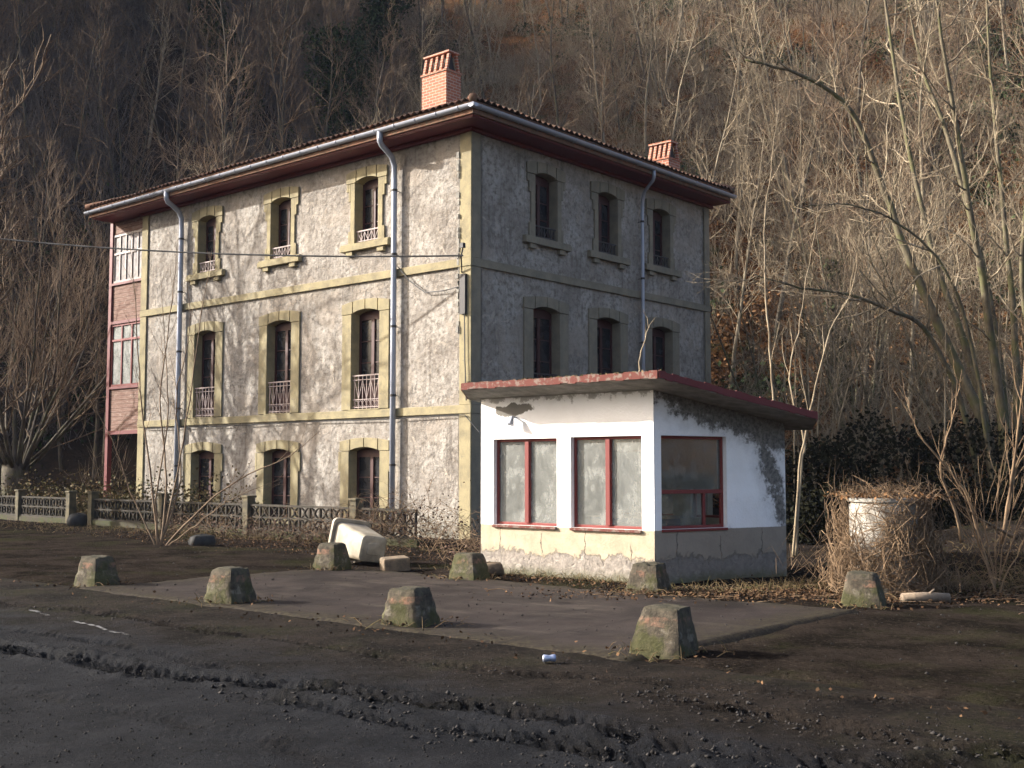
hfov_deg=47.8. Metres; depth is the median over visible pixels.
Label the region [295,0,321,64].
bare tree
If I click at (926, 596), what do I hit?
log
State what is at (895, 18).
bare tree
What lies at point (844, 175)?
bare tree
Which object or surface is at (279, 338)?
window
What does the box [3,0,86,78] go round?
bare tree
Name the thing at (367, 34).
bare tree
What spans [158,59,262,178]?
bare tree
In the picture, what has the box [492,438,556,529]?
window
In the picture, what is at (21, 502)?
garden fence
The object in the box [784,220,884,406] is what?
ivy clad tree
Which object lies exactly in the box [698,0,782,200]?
bare tree
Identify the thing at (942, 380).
hazel coppice
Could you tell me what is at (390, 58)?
bare tree
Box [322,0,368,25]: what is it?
bare tree
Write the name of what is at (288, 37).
bare tree
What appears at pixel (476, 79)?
bare tree
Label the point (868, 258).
bare tree
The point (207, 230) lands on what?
window
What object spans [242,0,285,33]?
bare tree
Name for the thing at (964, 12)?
bare tree
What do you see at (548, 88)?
bare tree
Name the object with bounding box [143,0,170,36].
bare tree
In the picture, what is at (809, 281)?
hazel coppice
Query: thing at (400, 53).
bare tree
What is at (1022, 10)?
bare tree
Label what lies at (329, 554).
concrete block
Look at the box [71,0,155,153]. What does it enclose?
bare tree
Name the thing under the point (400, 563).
wood block
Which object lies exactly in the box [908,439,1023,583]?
bare shrub
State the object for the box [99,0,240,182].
bare tree
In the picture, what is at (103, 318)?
bare tree
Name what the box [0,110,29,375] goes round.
bare tree
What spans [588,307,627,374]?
window
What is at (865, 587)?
concrete block
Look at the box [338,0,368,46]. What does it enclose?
bare tree
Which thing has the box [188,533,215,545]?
stone
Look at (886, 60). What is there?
bare tree
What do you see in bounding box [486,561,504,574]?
rubble stone
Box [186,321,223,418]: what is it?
window
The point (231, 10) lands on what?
bare tree
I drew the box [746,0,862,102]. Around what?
bare tree
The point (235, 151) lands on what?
bare tree
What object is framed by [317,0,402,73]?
bare tree
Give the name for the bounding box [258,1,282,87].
bare tree
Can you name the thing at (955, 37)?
bare tree
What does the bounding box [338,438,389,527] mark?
window
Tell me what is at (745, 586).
dry grass
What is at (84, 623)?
road marking
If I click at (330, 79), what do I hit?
bare tree
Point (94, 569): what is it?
concrete block
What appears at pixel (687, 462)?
window
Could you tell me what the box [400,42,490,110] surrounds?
bare tree
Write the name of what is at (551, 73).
bare tree
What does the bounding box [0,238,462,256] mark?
overhead cable
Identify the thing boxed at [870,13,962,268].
bare tree
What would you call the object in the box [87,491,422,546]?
garden fence
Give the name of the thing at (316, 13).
bare tree
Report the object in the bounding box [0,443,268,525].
garden hedge
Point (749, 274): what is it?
fallen leaves
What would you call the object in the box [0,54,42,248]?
bare tree
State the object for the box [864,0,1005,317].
bare tree
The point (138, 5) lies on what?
brushwood
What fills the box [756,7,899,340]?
bare tree
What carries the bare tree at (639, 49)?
on the ground at (834, 650)
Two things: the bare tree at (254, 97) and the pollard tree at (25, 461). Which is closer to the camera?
the pollard tree at (25, 461)
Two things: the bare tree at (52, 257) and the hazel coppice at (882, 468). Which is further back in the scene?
the bare tree at (52, 257)
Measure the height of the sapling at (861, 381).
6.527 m
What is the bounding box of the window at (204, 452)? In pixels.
[183,442,222,517]
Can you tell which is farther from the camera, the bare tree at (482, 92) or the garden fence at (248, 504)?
the bare tree at (482, 92)
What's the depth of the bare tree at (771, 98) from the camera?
60.14 m
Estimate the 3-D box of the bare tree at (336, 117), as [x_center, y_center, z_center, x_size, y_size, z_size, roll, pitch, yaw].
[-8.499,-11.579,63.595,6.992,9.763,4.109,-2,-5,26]
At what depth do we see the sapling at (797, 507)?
22.30 m
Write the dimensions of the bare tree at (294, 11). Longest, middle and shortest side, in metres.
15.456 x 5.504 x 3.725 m
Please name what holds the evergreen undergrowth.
on the ground at (834, 650)
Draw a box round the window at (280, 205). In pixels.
[257,186,301,271]
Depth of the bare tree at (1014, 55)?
52.66 m
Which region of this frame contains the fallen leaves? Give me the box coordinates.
[624,0,1023,511]
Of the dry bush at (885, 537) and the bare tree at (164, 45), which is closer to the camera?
the dry bush at (885, 537)
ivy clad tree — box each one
[185,0,265,115]
[300,4,382,137]
[313,0,415,121]
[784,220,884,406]
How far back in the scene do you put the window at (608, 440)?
17.87 m
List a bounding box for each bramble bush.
[133,498,384,543]
[299,469,480,550]
[396,515,480,564]
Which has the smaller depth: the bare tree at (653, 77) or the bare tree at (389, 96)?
the bare tree at (389, 96)
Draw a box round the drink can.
[543,654,555,661]
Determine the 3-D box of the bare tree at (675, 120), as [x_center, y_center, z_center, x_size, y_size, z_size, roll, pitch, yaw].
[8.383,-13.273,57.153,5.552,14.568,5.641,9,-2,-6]
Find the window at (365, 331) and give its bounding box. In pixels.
[341,298,390,410]
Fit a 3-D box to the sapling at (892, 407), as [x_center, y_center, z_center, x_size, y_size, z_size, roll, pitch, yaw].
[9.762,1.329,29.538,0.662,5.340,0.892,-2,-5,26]
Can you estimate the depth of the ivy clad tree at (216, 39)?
69.70 m
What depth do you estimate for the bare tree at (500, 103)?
65.14 m
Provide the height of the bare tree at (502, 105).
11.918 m
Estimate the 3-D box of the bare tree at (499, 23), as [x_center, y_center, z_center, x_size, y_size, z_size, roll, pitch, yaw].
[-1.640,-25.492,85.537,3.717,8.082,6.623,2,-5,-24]
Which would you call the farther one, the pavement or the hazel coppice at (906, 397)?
the hazel coppice at (906, 397)
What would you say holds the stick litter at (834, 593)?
on the ground at (834, 650)
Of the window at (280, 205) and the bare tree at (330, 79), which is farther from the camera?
the bare tree at (330, 79)
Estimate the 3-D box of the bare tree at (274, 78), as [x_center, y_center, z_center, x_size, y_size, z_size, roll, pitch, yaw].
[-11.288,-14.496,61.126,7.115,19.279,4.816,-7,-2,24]
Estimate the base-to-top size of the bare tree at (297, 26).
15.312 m
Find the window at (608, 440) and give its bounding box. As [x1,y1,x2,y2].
[569,436,641,532]
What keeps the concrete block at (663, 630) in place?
on the ground at (834, 650)
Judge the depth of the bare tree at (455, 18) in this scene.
81.05 m
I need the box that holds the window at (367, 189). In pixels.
[340,164,390,255]
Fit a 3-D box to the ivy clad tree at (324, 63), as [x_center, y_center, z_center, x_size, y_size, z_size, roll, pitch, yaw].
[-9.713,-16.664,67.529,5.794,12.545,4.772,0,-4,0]
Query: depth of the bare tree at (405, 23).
94.14 m
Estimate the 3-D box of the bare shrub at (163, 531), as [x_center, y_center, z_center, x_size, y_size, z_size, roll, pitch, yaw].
[-7.043,-0.065,26.507,6.388,7.720,1.757,-1,-4,11]
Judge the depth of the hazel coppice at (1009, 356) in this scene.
35.66 m
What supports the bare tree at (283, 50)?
on the ground at (834, 650)
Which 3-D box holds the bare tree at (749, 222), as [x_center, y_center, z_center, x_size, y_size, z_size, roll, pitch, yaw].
[9.964,-5.268,46.946,4.102,12.241,5.157,3,-5,-36]
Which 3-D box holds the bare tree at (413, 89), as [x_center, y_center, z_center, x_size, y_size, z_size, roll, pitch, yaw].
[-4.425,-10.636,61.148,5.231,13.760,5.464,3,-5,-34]
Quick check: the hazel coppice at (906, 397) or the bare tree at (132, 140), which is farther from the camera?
the bare tree at (132, 140)
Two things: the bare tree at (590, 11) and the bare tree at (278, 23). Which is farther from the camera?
the bare tree at (590, 11)
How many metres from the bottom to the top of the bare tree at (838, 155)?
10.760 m
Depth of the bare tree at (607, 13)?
87.76 m
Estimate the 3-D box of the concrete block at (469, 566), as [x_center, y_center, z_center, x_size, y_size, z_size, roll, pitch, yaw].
[-0.661,2.853,17.972,0.534,0.459,0.504,-4,-7,34]
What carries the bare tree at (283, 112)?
on the ground at (834, 650)
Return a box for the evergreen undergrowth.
[0,0,1023,450]
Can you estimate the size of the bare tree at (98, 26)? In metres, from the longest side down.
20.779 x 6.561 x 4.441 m
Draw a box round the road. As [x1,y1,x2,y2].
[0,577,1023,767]
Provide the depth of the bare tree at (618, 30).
82.47 m
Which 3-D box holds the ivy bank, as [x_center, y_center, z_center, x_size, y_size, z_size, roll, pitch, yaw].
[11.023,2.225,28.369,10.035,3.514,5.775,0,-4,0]
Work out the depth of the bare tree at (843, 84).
51.06 m
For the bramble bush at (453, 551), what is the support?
on the ground at (834, 650)
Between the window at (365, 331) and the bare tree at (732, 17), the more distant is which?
the bare tree at (732, 17)
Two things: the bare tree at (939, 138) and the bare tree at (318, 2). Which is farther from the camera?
the bare tree at (318, 2)
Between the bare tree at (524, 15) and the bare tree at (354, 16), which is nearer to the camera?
the bare tree at (354, 16)
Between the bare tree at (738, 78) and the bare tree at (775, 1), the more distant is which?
the bare tree at (775, 1)
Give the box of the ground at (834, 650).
[0,0,1023,709]
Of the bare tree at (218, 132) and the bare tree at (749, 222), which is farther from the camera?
the bare tree at (218, 132)
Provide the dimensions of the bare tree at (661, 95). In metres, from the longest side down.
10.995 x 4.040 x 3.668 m
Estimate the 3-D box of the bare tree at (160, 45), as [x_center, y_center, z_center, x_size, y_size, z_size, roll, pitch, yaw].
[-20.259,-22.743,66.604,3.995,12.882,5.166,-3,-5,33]
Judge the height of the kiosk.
3.269 m
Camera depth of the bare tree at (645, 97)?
66.56 m
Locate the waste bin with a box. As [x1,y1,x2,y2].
[328,517,386,562]
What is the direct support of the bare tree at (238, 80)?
on the ground at (834, 650)
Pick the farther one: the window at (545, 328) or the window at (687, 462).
the window at (545, 328)
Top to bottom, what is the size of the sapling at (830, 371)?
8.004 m
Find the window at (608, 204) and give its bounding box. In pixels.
[587,181,630,268]
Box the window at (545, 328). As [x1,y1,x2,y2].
[523,296,568,378]
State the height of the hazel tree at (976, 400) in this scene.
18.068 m
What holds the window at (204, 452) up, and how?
in the house
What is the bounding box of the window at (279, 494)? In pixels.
[255,440,300,523]
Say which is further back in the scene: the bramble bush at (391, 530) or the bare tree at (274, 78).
the bare tree at (274, 78)
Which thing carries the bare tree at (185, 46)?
on the ground at (834, 650)
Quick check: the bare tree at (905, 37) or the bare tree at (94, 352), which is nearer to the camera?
the bare tree at (94, 352)
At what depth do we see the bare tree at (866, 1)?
79.52 m
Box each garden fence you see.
[0,489,77,522]
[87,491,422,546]
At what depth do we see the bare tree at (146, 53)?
68.05 m
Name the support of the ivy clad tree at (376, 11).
on the ground at (834, 650)
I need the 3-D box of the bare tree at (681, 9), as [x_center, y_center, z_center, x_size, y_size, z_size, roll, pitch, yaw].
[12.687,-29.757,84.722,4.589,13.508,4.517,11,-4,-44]
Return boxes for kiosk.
[461,369,817,583]
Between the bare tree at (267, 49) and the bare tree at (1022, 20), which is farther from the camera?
the bare tree at (267, 49)
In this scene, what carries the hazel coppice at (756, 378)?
on the ground at (834, 650)
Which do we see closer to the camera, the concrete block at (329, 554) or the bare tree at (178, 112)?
the concrete block at (329, 554)
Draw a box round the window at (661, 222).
[644,198,681,280]
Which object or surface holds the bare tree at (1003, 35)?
on the ground at (834, 650)
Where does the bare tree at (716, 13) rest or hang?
on the ground at (834, 650)
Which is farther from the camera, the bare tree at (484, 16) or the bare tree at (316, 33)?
the bare tree at (484, 16)
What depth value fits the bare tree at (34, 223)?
56.88 m
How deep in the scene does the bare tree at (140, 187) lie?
56.40 m
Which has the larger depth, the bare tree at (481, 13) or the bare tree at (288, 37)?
the bare tree at (481, 13)
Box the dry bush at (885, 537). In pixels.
[769,457,1023,599]
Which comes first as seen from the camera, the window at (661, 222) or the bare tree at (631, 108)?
the window at (661, 222)
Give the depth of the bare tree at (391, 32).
89.44 m
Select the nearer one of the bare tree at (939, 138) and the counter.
the counter
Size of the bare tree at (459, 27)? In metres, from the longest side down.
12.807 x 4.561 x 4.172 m
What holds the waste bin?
on the ground at (834, 650)
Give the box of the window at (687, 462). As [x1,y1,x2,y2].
[661,436,727,531]
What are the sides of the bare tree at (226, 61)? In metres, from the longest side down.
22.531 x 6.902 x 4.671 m
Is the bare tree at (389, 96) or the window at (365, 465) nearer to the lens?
the window at (365, 465)
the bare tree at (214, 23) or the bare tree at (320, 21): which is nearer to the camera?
the bare tree at (214, 23)
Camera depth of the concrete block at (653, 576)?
15.93 m
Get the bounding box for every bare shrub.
[74,227,323,544]
[890,311,1023,543]
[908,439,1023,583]
[941,455,1023,591]
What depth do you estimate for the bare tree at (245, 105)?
57.55 m
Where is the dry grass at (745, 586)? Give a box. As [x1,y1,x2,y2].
[0,517,1023,662]
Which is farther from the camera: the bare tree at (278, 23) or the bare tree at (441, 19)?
the bare tree at (441, 19)
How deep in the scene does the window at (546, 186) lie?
31.24 m
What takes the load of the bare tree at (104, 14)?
on the ground at (834, 650)
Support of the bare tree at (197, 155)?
on the ground at (834, 650)
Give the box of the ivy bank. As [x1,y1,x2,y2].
[785,406,1023,544]
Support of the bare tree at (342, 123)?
on the ground at (834, 650)
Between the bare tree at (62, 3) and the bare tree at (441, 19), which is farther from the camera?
the bare tree at (441, 19)
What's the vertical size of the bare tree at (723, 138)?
15.488 m
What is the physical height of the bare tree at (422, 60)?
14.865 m
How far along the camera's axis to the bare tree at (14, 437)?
51.96 m
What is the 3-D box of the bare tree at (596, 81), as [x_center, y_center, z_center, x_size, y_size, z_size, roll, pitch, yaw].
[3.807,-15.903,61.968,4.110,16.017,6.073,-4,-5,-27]
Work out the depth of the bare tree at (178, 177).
53.55 m
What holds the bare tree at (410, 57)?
on the ground at (834, 650)
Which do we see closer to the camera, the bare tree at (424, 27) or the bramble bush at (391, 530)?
the bramble bush at (391, 530)
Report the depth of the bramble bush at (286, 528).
29.20 m
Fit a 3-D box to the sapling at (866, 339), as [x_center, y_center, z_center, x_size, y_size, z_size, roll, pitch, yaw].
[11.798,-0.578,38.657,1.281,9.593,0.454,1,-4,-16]
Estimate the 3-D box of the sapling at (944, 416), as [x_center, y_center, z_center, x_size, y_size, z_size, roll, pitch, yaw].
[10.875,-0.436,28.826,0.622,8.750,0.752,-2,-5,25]
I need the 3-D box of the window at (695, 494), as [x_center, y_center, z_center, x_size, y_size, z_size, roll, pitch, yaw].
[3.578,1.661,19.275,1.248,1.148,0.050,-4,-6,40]
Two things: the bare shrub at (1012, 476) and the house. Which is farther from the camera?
the house
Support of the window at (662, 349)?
in the house
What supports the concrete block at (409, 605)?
on the ground at (834, 650)
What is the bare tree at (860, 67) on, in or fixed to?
on the ground at (834, 650)
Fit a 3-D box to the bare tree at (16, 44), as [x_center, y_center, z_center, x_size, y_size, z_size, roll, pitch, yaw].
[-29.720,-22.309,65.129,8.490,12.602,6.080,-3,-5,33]
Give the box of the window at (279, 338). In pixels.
[258,310,300,414]
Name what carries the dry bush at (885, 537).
on the ground at (834, 650)
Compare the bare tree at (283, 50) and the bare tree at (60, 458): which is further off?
the bare tree at (283, 50)
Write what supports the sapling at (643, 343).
on the kiosk
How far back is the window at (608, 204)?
33.38 m
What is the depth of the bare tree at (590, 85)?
73.76 m
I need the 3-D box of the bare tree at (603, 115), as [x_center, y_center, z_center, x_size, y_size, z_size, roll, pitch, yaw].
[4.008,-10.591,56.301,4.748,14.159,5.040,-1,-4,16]
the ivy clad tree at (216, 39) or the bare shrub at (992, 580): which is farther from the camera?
the ivy clad tree at (216, 39)
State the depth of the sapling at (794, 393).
28.42 m
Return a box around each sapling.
[637,306,655,371]
[748,93,784,400]
[777,185,859,556]
[777,199,821,490]
[786,257,802,526]
[787,270,836,487]
[808,268,849,480]
[833,330,871,469]
[850,231,876,479]
[881,335,903,481]
[934,195,955,525]
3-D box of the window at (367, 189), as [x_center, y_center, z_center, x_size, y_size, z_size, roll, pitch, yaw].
[-3.859,-4.700,31.322,1.920,2.395,0.460,-4,-6,41]
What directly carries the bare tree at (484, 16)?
on the ground at (834, 650)
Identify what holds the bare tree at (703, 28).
on the ground at (834, 650)
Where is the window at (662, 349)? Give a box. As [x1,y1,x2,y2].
[645,317,679,375]
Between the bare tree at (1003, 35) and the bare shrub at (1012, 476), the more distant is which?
the bare tree at (1003, 35)
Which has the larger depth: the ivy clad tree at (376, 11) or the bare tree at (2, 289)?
the ivy clad tree at (376, 11)
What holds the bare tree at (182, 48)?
on the ground at (834, 650)
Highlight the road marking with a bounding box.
[29,610,120,632]
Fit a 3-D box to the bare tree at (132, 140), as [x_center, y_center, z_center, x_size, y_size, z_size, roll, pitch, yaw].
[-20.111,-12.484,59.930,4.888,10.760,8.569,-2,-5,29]
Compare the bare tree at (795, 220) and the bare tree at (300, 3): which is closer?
the bare tree at (795, 220)
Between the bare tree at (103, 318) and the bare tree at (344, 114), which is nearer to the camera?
the bare tree at (103, 318)
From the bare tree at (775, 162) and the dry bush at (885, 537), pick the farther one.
the bare tree at (775, 162)
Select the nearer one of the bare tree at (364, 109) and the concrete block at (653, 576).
the concrete block at (653, 576)
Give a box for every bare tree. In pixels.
[0,0,46,78]
[0,0,73,191]
[0,1,39,129]
[0,22,61,267]
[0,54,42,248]
[0,99,75,307]
[0,109,81,463]
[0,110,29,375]
[0,126,97,471]
[0,156,26,308]
[0,186,109,423]
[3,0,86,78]
[21,27,97,250]
[38,0,127,216]
[44,0,69,53]
[44,203,109,485]
[52,0,138,120]
[55,18,172,196]
[62,221,108,463]
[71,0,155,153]
[84,132,182,290]
[86,285,108,370]
[94,0,129,81]
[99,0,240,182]
[107,0,186,99]
[112,0,191,107]
[112,0,197,148]
[137,34,220,188]
[138,113,207,184]
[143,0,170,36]
[152,0,272,169]
[153,0,194,68]
[155,0,213,135]
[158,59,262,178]
[165,1,224,102]
[171,0,275,179]
[172,0,237,107]
[172,129,212,177]
[173,0,311,147]
[175,132,235,175]
[183,100,244,168]
[190,31,275,169]
[199,0,321,164]
[212,0,270,54]
[220,134,240,163]
[224,0,305,104]
[227,0,338,153]
[228,0,248,21]
[241,0,319,150]
[241,0,323,117]
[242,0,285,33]
[242,1,325,161]
[244,0,314,110]
[247,0,276,80]
[251,0,368,155]
[254,99,398,155]
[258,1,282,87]
[263,0,302,35]
[278,0,327,92]
[287,0,386,134]
[290,1,351,72]
[292,0,344,103]
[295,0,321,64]
[297,90,415,142]
[302,0,335,34]
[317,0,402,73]
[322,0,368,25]
[331,89,397,134]
[332,0,417,117]
[332,0,442,98]
[333,24,419,132]
[335,0,430,128]
[335,17,406,131]
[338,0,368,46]
[361,66,419,119]
[364,4,432,119]
[369,3,411,79]
[372,0,431,117]
[374,86,540,120]
[381,0,427,78]
[389,0,466,110]
[396,0,453,74]
[398,69,427,111]
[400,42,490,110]
[409,0,461,71]
[416,0,474,68]
[417,0,479,83]
[432,0,448,45]
[433,8,539,113]
[445,0,484,98]
[459,0,521,88]
[461,0,510,41]
[468,0,501,81]
[487,54,544,114]
[495,14,595,131]
[505,43,589,127]
[513,0,558,105]
[516,0,612,129]
[523,0,525,21]
[551,29,640,153]
[556,0,635,142]
[557,0,650,133]
[564,0,578,31]
[579,0,633,60]
[581,0,628,48]
[586,0,653,80]
[590,0,693,131]
[599,0,645,79]
[600,0,676,154]
[603,0,715,97]
[632,0,735,172]
[636,0,683,106]
[665,12,780,239]
[675,0,694,55]
[683,0,737,83]
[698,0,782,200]
[700,0,811,208]
[706,0,766,86]
[710,81,781,268]
[710,110,799,389]
[713,1,874,235]
[715,0,717,31]
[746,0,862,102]
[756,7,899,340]
[773,0,788,16]
[778,83,960,448]
[784,94,942,339]
[794,43,871,259]
[795,0,926,279]
[827,0,893,119]
[851,92,961,411]
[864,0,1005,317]
[865,0,870,31]
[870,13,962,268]
[883,0,902,63]
[892,0,962,84]
[893,0,896,34]
[900,0,931,42]
[903,11,997,191]
[913,0,983,122]
[925,0,995,168]
[936,193,1021,442]
[945,0,1009,78]
[948,0,1023,234]
[958,0,979,31]
[992,0,1023,122]
[995,0,1023,62]
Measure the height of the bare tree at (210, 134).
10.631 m
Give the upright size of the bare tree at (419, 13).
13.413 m
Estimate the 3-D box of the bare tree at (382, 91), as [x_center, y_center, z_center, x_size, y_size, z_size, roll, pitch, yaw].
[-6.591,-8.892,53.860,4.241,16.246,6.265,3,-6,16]
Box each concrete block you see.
[73,555,119,586]
[203,566,256,603]
[312,542,351,570]
[381,586,439,627]
[449,552,489,579]
[625,561,671,594]
[629,603,698,659]
[841,570,886,608]
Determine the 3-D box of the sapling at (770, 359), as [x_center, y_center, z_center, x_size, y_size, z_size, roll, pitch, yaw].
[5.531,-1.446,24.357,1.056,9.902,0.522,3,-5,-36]
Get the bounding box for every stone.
[66,512,86,526]
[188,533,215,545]
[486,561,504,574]
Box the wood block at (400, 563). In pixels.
[380,555,409,571]
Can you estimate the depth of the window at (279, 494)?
33.48 m
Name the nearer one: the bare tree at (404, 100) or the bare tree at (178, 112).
the bare tree at (178, 112)
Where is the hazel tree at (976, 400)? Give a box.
[684,0,1023,520]
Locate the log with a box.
[900,589,950,602]
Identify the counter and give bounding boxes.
[586,513,683,526]
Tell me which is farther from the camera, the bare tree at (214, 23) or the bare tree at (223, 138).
the bare tree at (214, 23)
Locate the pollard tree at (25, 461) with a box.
[0,132,142,510]
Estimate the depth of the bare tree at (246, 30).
71.73 m
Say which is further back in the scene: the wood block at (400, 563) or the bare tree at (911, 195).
the bare tree at (911, 195)
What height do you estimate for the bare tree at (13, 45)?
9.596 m
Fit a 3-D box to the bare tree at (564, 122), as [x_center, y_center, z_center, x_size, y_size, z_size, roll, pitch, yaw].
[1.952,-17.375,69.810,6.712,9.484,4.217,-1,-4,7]
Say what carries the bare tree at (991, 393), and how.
on the ground at (834, 650)
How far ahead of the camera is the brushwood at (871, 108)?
69.95 m
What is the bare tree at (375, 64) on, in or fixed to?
on the ground at (834, 650)
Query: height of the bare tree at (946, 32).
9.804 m
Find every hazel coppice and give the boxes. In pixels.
[698,196,909,516]
[743,177,1004,524]
[747,148,975,430]
[747,207,1021,485]
[777,194,1008,484]
[813,137,1023,507]
[826,191,1023,514]
[878,180,1023,455]
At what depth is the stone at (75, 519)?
34.59 m
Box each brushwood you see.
[0,0,432,449]
[77,0,1023,491]
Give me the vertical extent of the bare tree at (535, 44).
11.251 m
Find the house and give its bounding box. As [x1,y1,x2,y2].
[84,49,736,539]
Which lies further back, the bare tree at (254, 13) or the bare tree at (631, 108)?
the bare tree at (254, 13)
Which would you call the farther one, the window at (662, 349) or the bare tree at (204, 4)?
the bare tree at (204, 4)
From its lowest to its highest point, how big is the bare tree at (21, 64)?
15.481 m
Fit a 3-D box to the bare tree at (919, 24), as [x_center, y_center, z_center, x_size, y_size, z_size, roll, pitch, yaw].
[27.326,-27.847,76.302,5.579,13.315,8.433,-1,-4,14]
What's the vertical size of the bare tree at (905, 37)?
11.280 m
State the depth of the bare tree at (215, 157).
48.18 m
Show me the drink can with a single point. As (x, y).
(547, 658)
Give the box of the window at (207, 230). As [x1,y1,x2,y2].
[185,205,224,284]
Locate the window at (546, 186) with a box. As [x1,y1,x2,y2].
[522,161,571,255]
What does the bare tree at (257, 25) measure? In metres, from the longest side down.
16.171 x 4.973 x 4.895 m
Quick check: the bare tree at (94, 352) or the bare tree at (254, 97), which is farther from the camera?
the bare tree at (254, 97)
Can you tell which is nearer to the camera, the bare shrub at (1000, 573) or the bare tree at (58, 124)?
the bare shrub at (1000, 573)
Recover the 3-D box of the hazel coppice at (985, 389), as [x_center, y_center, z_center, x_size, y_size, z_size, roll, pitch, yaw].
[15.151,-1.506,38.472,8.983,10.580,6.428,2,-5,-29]
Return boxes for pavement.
[79,569,858,661]
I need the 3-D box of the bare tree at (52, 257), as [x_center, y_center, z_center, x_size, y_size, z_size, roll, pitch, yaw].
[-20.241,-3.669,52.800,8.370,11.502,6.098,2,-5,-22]
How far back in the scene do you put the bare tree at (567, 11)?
96.39 m
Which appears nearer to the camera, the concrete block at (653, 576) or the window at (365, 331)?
the concrete block at (653, 576)
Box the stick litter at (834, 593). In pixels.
[488,563,1023,613]
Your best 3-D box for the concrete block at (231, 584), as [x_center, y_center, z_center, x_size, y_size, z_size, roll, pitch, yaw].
[-3.611,2.599,14.819,0.535,0.510,0.505,-3,-5,31]
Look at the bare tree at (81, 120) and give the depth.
61.04 m
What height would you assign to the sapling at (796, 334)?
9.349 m
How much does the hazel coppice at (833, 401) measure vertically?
9.618 m
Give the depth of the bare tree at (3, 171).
37.10 m
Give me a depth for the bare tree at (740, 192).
54.10 m
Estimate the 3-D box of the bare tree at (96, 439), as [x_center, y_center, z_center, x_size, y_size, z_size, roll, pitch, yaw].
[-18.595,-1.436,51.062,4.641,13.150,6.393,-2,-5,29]
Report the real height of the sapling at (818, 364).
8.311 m

